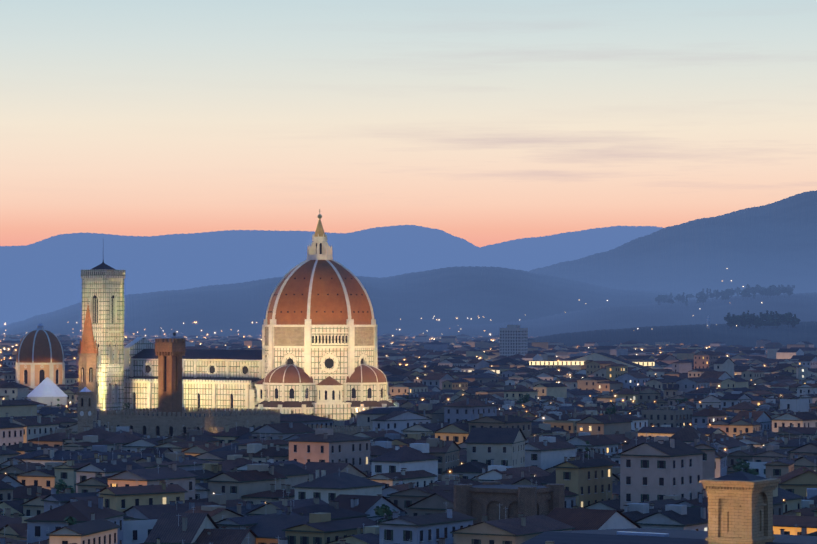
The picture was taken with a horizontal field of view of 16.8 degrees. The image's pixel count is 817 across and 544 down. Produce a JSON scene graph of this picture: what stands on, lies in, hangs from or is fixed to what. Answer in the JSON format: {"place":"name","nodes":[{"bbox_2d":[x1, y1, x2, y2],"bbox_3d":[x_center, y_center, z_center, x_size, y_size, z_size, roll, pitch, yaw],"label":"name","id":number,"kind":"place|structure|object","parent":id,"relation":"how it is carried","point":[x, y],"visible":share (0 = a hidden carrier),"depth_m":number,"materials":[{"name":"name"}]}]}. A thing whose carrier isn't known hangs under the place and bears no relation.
{"place":"outdoors","nodes":[
{"label":"outdoors","id":0,"kind":"place"},
{"bbox_2d":[0,330,12,334],"bbox_3d":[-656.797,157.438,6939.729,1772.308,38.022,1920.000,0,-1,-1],"label":"hill","id":1,"kind":"structure","parent":0,"point":[6,332],"depth_m":6725.76,"materials":[{"name":"blue"}]},
{"bbox_2d":[0,245,21,249],"bbox_3d":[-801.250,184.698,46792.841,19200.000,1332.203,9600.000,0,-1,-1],"label":"hill","id":2,"kind":"structure","parent":0,"point":[4,247],"depth_m":46826.57,"materials":[{"name":"blue"}]},
{"bbox_2d":[0,225,536,324],"bbox_3d":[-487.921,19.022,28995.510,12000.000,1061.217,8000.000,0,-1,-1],"label":"hill","id":3,"kind":"structure","parent":0,"point":[41,277],"depth_m":27059.57,"materials":[{"name":"blue"}]},
{"bbox_2d":[0,266,729,336],"bbox_3d":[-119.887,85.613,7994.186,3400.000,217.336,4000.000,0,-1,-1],"label":"hill","id":4,"kind":"structure","parent":0,"point":[405,303],"depth_m":6844.51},
{"bbox_2d":[0,0,816,246],"label":"sky","id":5,"kind":"structure","parent":0,"point":[482,123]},
{"bbox_2d":[480,226,662,267],"bbox_3d":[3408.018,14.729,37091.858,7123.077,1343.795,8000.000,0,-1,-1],"label":"hill","id":6,"kind":"structure","parent":0,"point":[541,252],"depth_m":36021.65,"materials":[{"name":"blue"}]},
{"label":"ground","id":7,"kind":"structure","parent":0,"visible":0},
{"bbox_2d":[16,323,64,388],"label":"domed chapel","id":8,"kind":"structure","parent":7,"relation":"on","point":[40,356],"depth_m":1629.03,"materials":[{"name":"tile"}]},
{"bbox_2d":[27,377,67,405],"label":"baptistery","id":9,"kind":"structure","parent":7,"relation":"on","point":[47,390],"depth_m":1413.63,"materials":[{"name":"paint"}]},
{"bbox_2d":[76,387,93,432],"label":"bell tower","id":10,"kind":"structure","parent":7,"relation":"on","point":[85,406],"depth_m":950.70,"materials":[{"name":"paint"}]},
{"bbox_2d":[78,303,97,422],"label":"church spire","id":11,"kind":"structure","parent":7,"relation":"on","point":[87,353],"depth_m":1039.74,"materials":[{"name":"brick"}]},
{"bbox_2d":[99,331,368,437],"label":"palace with tower","id":12,"kind":"structure","parent":7,"relation":"on","point":[170,415],"depth_m":990.85,"materials":[{"name":"stone"}]},
{"bbox_2d":[81,209,398,420],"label":"cathedral","id":13,"kind":"structure","parent":7,"relation":"on","point":[317,354],"depth_m":1283.70,"materials":[{"name":"stone"}]},
{"bbox_2d":[0,286,783,500],"bbox_3d":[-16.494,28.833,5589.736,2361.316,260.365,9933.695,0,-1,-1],"label":"lamps","id":14,"kind":"object","parent":7,"relation":"on","point":[558,362],"depth_m":2247.77,"materials":[{"name":"yellow"}]},
{"bbox_2d":[0,330,816,543],"bbox_3d":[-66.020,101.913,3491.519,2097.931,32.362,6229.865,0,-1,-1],"label":"city","id":15,"kind":"object","parent":7,"relation":"on","point":[292,478],"visible":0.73,"depth_m":813.79},
{"bbox_2d":[48,284,800,538],"bbox_3d":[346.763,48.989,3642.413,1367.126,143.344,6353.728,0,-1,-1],"label":"trees","id":16,"kind":"object","parent":7,"relation":"on","point":[772,318],"visible":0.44,"depth_m":4429.30,"materials":[{"name":"green plant"}]},
{"bbox_2d":[454,481,564,524],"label":"building","id":17,"kind":"structure","parent":7,"relation":"on","point":[478,501],"depth_m":591.42,"materials":[{"name":"stone"}]},
{"bbox_2d":[500,325,527,356],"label":"tower block","id":18,"kind":"structure","parent":7,"relation":"on","point":[513,339],"depth_m":2991.44,"materials":[{"name":"paint"}]},
{"bbox_2d":[394,292,816,337],"bbox_3d":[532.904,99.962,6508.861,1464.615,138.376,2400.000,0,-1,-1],"label":"hill","id":19,"kind":"structure","parent":7,"relation":"on","point":[802,307],"depth_m":5971.60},
{"bbox_2d":[494,321,816,347],"bbox_3d":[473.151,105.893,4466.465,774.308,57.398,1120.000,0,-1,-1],"label":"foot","id":20,"kind":"object","parent":7,"relation":"on","point":[746,336],"visible":0.5,"depth_m":4240.28},
{"bbox_2d":[707,316,709,327],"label":"hill spire","id":21,"kind":"structure","parent":20,"relation":"on","point":[708,323],"depth_m":4354.58,"materials":[{"name":"blue"}]},
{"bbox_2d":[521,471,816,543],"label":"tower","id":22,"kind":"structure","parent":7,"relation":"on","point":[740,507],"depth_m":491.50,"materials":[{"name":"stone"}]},
{"bbox_2d":[529,190,816,295],"bbox_3d":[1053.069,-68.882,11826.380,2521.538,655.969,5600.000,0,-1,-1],"label":"mountain","id":23,"kind":"structure","parent":7,"relation":"on","point":[768,245],"depth_m":10323.51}
]}

